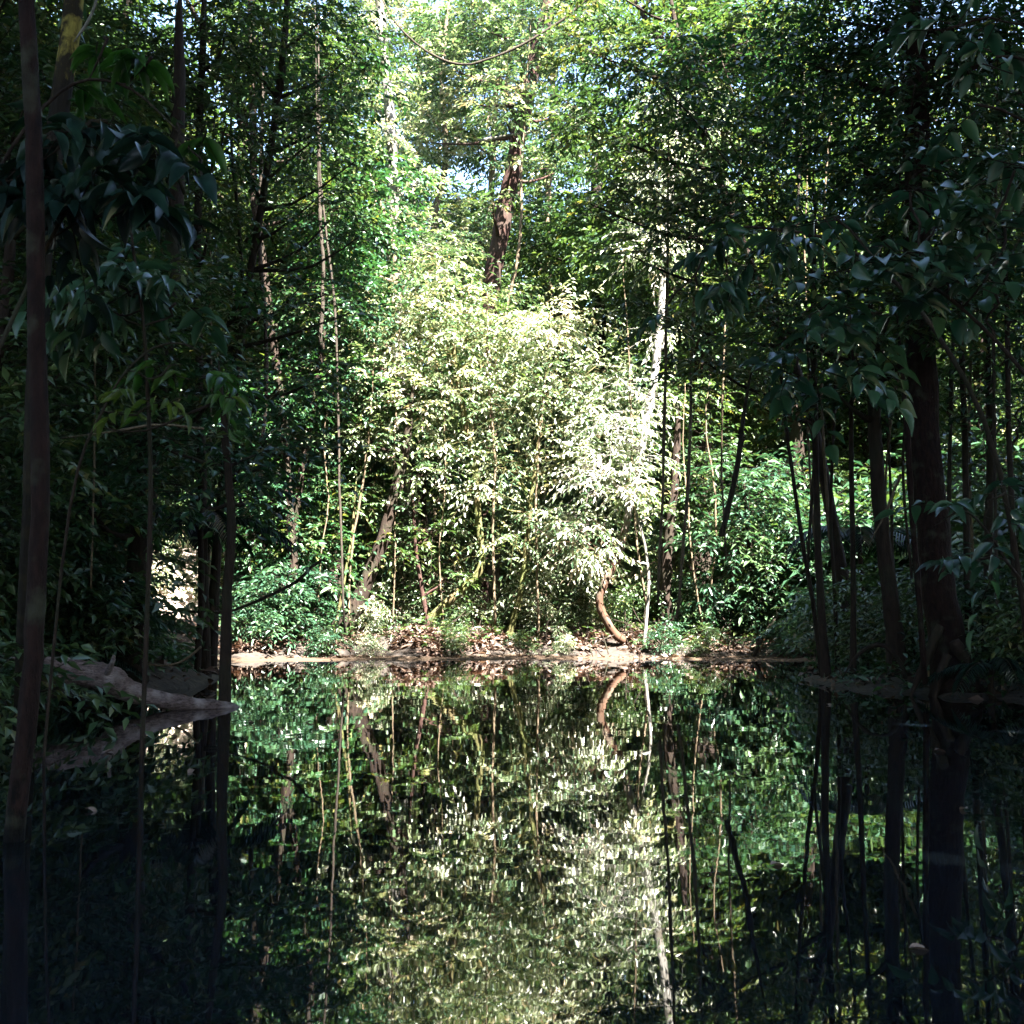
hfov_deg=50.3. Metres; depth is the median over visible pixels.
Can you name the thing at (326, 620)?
shrub
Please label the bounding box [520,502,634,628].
shrub
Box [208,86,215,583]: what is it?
liana
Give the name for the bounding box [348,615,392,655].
shrub
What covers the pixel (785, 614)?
shrub
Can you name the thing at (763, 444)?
forest tree
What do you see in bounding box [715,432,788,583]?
forest tree
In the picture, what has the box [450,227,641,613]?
forest tree
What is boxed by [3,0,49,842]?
riverside tree
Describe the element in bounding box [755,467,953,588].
shrub
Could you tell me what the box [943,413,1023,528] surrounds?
shrub
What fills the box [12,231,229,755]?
glossy sapling
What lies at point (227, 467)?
thin shore tree
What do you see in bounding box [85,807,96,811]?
floating leaf
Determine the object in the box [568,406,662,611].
forest tree
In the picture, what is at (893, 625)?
forked stem tree
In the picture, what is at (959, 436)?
understorey tree
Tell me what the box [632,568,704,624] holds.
shrub
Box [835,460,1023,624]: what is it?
shrub
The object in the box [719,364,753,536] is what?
liana
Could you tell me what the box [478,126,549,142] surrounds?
dead branch
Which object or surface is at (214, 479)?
forest tree
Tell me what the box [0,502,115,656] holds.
shrub
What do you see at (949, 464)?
liana
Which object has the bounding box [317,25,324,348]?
liana
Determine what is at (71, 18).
lichen tree
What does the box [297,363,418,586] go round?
forest tree
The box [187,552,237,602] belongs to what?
shrub
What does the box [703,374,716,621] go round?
liana
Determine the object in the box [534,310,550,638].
liana
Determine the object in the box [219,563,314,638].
shrub
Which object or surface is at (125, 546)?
shrub
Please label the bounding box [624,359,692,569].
forest tree
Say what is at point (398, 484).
leaning tree
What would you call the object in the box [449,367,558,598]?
forest tree
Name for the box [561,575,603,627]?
shrub
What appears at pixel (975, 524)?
shrub
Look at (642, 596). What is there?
shrub
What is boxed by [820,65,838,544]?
liana
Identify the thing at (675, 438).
shadow tree
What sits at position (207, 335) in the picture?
forest tree
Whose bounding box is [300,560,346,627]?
shrub
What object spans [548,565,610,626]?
shrub
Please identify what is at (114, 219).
understorey tree
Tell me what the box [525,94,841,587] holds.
forest tree
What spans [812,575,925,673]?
shrub
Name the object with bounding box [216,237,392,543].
forest tree
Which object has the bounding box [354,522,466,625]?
shrub
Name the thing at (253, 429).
forest tree
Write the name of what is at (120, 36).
understorey tree
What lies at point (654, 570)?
shrub
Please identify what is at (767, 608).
shrub
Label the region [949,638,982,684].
root
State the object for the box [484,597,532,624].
shrub
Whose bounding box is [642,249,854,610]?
forest tree
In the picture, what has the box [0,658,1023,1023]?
lagoon water
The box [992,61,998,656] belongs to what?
liana
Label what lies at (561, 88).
sunlit tree
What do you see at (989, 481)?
slim tree
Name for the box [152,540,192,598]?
shrub
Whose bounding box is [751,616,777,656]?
root stub
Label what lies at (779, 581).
shrub
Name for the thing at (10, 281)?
understorey tree
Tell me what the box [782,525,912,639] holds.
palm
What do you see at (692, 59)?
slim tree
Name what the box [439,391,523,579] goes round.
forest tree
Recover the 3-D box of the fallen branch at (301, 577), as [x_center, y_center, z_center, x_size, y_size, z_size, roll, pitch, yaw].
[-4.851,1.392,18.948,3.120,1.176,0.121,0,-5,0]
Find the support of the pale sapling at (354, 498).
on the ground at (167, 682)
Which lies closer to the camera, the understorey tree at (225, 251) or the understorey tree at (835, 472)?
the understorey tree at (225, 251)
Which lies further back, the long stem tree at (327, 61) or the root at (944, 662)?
the long stem tree at (327, 61)
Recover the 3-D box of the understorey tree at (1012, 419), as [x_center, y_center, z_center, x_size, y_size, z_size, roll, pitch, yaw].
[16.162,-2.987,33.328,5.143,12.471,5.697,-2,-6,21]
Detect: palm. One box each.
[49,652,147,686]
[108,509,303,672]
[324,453,526,617]
[617,605,701,626]
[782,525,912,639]
[916,657,1023,699]
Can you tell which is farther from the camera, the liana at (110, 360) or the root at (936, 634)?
the liana at (110, 360)
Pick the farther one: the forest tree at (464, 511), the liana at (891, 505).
the forest tree at (464, 511)
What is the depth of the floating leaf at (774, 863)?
4.84 m
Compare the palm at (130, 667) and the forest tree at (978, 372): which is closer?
the palm at (130, 667)
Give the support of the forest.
on the ground at (167, 682)
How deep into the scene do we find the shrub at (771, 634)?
28.13 m
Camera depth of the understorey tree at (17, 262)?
27.50 m
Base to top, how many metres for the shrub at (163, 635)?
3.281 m
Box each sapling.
[0,36,227,194]
[0,100,222,352]
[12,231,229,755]
[42,342,267,756]
[269,459,391,632]
[351,465,492,625]
[636,219,1023,636]
[739,135,1023,465]
[871,0,1023,167]
[872,477,1023,655]
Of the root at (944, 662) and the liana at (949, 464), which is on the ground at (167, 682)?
the root at (944, 662)
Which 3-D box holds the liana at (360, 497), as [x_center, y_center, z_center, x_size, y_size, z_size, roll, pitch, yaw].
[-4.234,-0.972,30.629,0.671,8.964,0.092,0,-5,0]
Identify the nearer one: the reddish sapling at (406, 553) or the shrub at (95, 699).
the shrub at (95, 699)
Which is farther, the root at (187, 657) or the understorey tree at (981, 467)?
the understorey tree at (981, 467)
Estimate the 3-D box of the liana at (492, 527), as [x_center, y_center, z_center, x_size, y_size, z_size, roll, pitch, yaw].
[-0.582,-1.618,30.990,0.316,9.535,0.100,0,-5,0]
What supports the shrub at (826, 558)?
on the ground at (167, 682)
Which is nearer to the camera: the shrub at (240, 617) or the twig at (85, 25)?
the twig at (85, 25)
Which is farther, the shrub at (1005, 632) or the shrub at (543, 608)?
the shrub at (543, 608)
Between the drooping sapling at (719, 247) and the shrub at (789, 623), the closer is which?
the drooping sapling at (719, 247)
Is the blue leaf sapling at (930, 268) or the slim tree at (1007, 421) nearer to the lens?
the blue leaf sapling at (930, 268)
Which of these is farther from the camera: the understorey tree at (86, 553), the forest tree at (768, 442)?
the forest tree at (768, 442)
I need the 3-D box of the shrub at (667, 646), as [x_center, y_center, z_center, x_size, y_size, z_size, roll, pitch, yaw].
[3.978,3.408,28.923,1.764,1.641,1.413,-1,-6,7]
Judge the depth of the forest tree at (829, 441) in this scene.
45.67 m
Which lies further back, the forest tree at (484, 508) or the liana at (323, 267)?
the forest tree at (484, 508)
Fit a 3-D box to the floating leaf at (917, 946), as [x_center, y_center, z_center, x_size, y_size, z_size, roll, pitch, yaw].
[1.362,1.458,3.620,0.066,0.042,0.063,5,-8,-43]
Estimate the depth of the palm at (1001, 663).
14.18 m
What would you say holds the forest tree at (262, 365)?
on the ground at (167, 682)
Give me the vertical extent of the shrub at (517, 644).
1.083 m
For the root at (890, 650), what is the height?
0.637 m
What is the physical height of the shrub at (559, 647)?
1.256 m
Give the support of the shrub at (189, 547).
on the ground at (167, 682)
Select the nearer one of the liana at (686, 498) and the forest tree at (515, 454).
the liana at (686, 498)
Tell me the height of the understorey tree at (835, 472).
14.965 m
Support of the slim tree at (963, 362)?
on the ground at (167, 682)
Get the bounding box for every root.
[142,646,201,666]
[841,642,907,680]
[909,624,943,695]
[932,652,951,697]
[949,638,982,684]
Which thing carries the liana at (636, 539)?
hanging from the twisted tree at (638, 468)
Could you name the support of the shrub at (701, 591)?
on the ground at (167, 682)
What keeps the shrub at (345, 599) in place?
on the ground at (167, 682)
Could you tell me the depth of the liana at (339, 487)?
27.31 m
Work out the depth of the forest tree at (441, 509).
49.52 m
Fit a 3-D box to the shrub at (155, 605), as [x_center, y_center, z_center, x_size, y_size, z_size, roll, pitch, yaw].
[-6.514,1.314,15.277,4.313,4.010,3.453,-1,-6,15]
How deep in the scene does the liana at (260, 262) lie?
25.53 m
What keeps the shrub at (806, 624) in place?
on the ground at (167, 682)
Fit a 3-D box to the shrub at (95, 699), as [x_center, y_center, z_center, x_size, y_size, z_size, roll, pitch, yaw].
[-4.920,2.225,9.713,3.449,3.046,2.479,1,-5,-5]
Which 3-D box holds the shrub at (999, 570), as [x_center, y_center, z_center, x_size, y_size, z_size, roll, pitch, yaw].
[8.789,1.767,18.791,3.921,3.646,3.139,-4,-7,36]
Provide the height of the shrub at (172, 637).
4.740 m
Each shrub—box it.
[0,464,220,683]
[0,488,220,644]
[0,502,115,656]
[0,513,208,695]
[0,609,159,746]
[0,633,114,722]
[2,457,197,662]
[5,546,220,695]
[15,542,197,660]
[89,531,210,666]
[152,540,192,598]
[153,530,197,558]
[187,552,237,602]
[197,544,270,617]
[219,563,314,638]
[219,585,285,649]
[220,514,386,630]
[233,553,339,653]
[238,550,356,653]
[298,618,358,657]
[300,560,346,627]
[319,582,379,626]
[347,570,402,633]
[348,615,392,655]
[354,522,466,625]
[396,494,509,625]
[396,593,433,624]
[434,620,473,656]
[435,601,475,630]
[476,484,613,628]
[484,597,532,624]
[493,572,553,625]
[499,628,543,656]
[503,561,579,631]
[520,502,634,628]
[544,622,577,656]
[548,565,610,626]
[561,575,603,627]
[588,583,641,630]
[614,493,736,629]
[615,586,659,626]
[621,574,691,623]
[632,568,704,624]
[632,613,693,656]
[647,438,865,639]
[653,558,746,635]
[677,620,735,657]
[688,582,747,635]
[690,579,777,635]
[692,486,903,628]
[717,479,913,649]
[724,583,788,631]
[736,434,1004,616]
[738,604,808,657]
[745,573,877,659]
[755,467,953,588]
[761,576,815,631]
[762,566,831,619]
[772,579,879,669]
[777,467,1011,628]
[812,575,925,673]
[820,415,1007,580]
[827,554,976,666]
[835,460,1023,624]
[840,525,1007,654]
[840,585,927,670]
[845,439,1023,624]
[862,405,1023,583]
[898,534,1021,670]
[903,457,1023,632]
[914,511,1023,664]
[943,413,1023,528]
[960,568,1023,691]
[963,559,1023,660]
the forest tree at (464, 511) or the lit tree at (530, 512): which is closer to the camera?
the lit tree at (530, 512)
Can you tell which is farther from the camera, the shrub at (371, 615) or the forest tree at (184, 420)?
the forest tree at (184, 420)
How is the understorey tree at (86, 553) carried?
on the ground at (167, 682)
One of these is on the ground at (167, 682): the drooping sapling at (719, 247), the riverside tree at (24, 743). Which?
the drooping sapling at (719, 247)
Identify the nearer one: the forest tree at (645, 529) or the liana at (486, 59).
the liana at (486, 59)
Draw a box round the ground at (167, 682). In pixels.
[1,541,1023,701]
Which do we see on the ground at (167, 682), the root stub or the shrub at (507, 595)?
the shrub at (507, 595)
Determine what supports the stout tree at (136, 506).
on the ground at (167, 682)
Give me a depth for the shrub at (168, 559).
17.21 m
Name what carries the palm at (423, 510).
on the ground at (167, 682)
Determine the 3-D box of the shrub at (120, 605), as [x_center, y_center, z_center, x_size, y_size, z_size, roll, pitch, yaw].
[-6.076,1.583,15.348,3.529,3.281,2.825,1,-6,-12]
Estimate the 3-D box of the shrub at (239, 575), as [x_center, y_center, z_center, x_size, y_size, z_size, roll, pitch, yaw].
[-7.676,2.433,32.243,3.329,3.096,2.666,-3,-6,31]
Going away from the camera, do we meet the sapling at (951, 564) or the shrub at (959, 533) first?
the sapling at (951, 564)
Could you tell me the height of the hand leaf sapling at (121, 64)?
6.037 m
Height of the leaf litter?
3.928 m
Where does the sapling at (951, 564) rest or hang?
on the ground at (167, 682)
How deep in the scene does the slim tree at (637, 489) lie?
29.53 m
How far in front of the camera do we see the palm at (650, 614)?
32.20 m
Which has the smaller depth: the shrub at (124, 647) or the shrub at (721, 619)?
the shrub at (124, 647)
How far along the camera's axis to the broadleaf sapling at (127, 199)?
6.28 m
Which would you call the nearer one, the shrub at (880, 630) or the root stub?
the shrub at (880, 630)
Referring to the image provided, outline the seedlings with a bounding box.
[219,608,832,647]
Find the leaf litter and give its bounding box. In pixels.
[148,543,1022,699]
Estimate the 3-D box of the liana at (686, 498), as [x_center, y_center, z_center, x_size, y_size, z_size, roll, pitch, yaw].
[3.578,-3.290,22.413,0.604,10.929,0.082,0,-5,0]
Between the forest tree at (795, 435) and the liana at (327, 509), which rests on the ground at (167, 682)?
the forest tree at (795, 435)
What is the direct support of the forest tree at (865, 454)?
on the ground at (167, 682)
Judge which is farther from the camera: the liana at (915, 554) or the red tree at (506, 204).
the red tree at (506, 204)
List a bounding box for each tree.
[0,0,146,489]
[0,0,168,735]
[0,0,228,625]
[0,0,314,683]
[0,1,226,516]
[0,29,190,590]
[0,54,164,516]
[1,1,264,559]
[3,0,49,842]
[12,217,192,540]
[18,0,264,568]
[42,0,325,676]
[83,360,335,702]
[128,0,386,584]
[128,483,193,539]
[142,327,220,529]
[152,84,257,440]
[164,0,417,674]
[172,153,369,582]
[172,323,299,545]
[174,143,382,577]
[193,270,363,574]
[206,176,423,627]
[209,0,412,641]
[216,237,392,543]
[243,140,449,610]
[256,0,493,624]
[265,140,509,622]
[291,325,384,601]
[295,336,478,633]
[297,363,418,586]
[316,240,578,625]
[339,0,487,595]
[370,0,633,621]
[382,273,552,622]
[382,416,503,593]
[394,2,534,611]
[396,0,574,610]
[405,273,678,636]
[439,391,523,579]
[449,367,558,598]
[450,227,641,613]
[486,0,656,612]
[488,380,592,611]
[498,111,681,613]
[505,77,744,644]
[517,0,872,662]
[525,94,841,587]
[530,0,861,619]
[532,355,659,616]
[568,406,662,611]
[590,20,942,676]
[590,479,705,648]
[602,351,763,635]
[608,358,687,605]
[622,0,840,672]
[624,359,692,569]
[637,60,865,675]
[638,321,847,606]
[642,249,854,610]
[651,2,904,615]
[658,387,771,593]
[682,9,934,678]
[688,20,1023,677]
[708,0,1023,696]
[715,257,861,526]
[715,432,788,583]
[722,193,905,542]
[750,209,901,506]
[761,74,947,506]
[817,174,1001,501]
[838,336,972,506]
[854,26,1023,470]
[856,230,1022,477]
[883,232,1023,661]
[890,31,1023,556]
[894,231,1023,470]
[900,44,1023,660]
[939,189,1023,683]
[954,229,1023,461]
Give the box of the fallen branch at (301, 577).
[160,558,322,616]
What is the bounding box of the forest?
[154,78,1023,602]
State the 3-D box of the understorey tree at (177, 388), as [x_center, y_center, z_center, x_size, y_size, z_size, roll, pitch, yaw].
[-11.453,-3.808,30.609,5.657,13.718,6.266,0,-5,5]
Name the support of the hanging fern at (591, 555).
attached to the twisted tree at (638, 468)
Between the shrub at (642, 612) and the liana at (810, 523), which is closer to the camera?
the liana at (810, 523)
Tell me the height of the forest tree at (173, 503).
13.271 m
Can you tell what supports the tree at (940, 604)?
on the ground at (167, 682)
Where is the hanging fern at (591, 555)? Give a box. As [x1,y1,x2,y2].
[571,548,617,589]
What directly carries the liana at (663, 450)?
hanging from the waterside tree at (839, 552)
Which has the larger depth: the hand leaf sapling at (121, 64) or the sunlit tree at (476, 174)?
the sunlit tree at (476, 174)
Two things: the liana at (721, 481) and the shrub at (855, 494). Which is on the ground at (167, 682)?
the shrub at (855, 494)
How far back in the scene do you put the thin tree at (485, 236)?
43.16 m
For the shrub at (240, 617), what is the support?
on the ground at (167, 682)
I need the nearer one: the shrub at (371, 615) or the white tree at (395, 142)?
the shrub at (371, 615)
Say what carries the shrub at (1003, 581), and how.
on the ground at (167, 682)
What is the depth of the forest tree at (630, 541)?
39.25 m
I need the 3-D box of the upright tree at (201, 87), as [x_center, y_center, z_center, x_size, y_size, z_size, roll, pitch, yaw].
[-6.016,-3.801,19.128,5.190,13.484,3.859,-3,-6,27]
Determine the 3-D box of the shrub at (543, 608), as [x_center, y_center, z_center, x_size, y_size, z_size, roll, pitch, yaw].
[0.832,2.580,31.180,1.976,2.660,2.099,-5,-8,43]
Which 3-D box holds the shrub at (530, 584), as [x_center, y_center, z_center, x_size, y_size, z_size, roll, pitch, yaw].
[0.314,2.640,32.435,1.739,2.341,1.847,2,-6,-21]
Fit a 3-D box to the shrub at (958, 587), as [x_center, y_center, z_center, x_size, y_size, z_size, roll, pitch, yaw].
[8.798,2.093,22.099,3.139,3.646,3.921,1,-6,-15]
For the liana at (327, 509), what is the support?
hanging from the shaded tree at (301, 466)
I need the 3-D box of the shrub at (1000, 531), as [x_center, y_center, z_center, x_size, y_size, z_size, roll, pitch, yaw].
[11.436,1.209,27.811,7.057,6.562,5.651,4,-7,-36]
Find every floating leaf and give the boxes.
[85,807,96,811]
[770,861,783,864]
[909,943,928,950]
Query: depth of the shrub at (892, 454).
30.77 m
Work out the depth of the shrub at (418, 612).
31.58 m
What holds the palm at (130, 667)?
on the ground at (167, 682)
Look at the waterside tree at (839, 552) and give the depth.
21.65 m
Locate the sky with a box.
[41,0,1023,594]
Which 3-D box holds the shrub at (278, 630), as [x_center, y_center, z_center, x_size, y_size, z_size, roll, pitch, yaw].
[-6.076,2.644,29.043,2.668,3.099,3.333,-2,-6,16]
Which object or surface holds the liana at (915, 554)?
hanging from the forked stem tree at (893, 625)
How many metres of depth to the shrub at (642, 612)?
31.60 m
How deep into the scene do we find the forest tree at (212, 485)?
49.89 m
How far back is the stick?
11.12 m
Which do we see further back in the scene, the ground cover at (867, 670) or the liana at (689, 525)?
the liana at (689, 525)
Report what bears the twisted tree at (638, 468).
on the ground at (167, 682)
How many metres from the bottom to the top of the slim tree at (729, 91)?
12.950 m
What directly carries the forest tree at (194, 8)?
on the ground at (167, 682)
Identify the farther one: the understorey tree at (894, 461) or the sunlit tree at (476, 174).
the sunlit tree at (476, 174)
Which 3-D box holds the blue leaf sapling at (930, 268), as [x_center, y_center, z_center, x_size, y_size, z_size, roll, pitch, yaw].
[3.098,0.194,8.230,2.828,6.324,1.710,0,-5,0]
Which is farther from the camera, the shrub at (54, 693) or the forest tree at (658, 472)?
the forest tree at (658, 472)
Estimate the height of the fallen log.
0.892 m
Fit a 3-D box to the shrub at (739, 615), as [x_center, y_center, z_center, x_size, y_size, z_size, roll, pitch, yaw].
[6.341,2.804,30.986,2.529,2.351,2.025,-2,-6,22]
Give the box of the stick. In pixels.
[63,424,203,437]
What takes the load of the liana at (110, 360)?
hanging from the understorey tree at (86, 553)
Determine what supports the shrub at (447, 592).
on the ground at (167, 682)
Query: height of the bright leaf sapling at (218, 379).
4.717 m
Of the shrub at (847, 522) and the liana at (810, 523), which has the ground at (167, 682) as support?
the shrub at (847, 522)
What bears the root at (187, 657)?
on the ground at (167, 682)
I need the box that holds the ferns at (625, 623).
[272,599,794,656]
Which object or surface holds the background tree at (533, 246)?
on the ground at (167, 682)
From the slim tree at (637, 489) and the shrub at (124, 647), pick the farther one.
the slim tree at (637, 489)
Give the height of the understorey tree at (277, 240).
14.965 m
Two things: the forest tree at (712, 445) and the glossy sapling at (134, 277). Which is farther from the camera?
the forest tree at (712, 445)
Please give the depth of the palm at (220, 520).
18.43 m
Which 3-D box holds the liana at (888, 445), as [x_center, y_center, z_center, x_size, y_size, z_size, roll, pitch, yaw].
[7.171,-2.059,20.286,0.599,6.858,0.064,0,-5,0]
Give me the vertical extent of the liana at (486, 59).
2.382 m
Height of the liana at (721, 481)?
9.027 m
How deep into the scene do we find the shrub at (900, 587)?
20.70 m
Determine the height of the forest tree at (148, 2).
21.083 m
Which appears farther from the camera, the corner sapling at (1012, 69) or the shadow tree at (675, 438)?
the shadow tree at (675, 438)
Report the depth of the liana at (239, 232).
21.66 m
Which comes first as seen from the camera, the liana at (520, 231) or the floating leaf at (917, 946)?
the floating leaf at (917, 946)
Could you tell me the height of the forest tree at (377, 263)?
15.504 m
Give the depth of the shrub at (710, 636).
28.59 m
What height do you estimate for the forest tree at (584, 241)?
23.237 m
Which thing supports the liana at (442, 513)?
hanging from the bent tree at (453, 341)
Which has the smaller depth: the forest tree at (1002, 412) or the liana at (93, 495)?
the liana at (93, 495)
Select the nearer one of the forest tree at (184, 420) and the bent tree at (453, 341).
the bent tree at (453, 341)
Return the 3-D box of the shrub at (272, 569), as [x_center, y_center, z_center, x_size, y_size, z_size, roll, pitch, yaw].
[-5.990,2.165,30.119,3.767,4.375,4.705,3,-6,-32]
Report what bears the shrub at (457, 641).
on the ground at (167, 682)
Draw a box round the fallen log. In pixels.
[1,653,238,709]
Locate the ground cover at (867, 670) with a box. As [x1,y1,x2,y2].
[97,626,1023,696]
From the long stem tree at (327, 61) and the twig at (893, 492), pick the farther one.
the long stem tree at (327, 61)
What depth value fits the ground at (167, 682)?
28.45 m
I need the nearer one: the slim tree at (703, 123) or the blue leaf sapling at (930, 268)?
the blue leaf sapling at (930, 268)
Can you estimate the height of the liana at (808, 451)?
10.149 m
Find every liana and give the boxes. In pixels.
[84,62,95,588]
[97,57,111,535]
[155,0,176,552]
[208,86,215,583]
[229,45,243,295]
[258,17,268,482]
[315,11,345,632]
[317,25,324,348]
[317,389,330,625]
[348,328,374,630]
[382,0,586,65]
[392,286,402,626]
[431,331,445,626]
[486,291,496,623]
[501,21,530,335]
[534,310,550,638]
[623,270,645,605]
[656,115,669,603]
[675,136,697,618]
[682,393,702,622]
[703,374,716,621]
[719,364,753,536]
[720,163,740,558]
[795,9,812,562]
[804,136,813,536]
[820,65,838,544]
[863,129,894,564]
[884,177,912,577]
[885,340,905,503]
[896,314,927,684]
[947,5,957,524]
[968,53,984,557]
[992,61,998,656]
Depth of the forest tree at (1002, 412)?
41.58 m
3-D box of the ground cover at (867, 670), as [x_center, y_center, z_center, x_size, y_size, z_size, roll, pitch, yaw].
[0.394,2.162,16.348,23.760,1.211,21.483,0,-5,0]
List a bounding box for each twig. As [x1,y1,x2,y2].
[74,0,97,41]
[870,474,901,541]
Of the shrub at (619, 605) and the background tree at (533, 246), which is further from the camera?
the background tree at (533, 246)
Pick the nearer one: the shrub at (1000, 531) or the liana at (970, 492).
the liana at (970, 492)
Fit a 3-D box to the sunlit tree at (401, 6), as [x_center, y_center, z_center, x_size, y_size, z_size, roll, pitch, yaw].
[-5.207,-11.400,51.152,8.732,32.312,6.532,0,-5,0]
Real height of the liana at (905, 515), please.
7.231 m
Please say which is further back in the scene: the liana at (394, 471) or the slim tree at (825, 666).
the liana at (394, 471)
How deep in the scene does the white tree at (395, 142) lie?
36.38 m
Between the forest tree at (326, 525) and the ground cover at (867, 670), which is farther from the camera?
the forest tree at (326, 525)
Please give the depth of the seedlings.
30.22 m
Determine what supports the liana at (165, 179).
hanging from the understorey tree at (225, 251)
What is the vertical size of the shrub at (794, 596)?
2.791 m
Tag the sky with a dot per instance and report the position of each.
(459, 176)
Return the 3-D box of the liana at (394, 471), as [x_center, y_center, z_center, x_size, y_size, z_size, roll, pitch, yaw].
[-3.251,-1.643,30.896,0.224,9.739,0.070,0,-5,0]
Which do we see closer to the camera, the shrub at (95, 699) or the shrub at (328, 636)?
the shrub at (95, 699)
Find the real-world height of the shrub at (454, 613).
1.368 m
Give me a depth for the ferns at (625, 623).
29.66 m
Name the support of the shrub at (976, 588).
on the ground at (167, 682)
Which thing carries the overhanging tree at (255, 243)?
on the ground at (167, 682)
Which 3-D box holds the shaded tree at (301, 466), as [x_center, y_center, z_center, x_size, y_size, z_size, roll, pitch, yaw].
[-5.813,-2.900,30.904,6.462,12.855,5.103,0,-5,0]
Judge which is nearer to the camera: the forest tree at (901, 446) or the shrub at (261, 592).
the shrub at (261, 592)

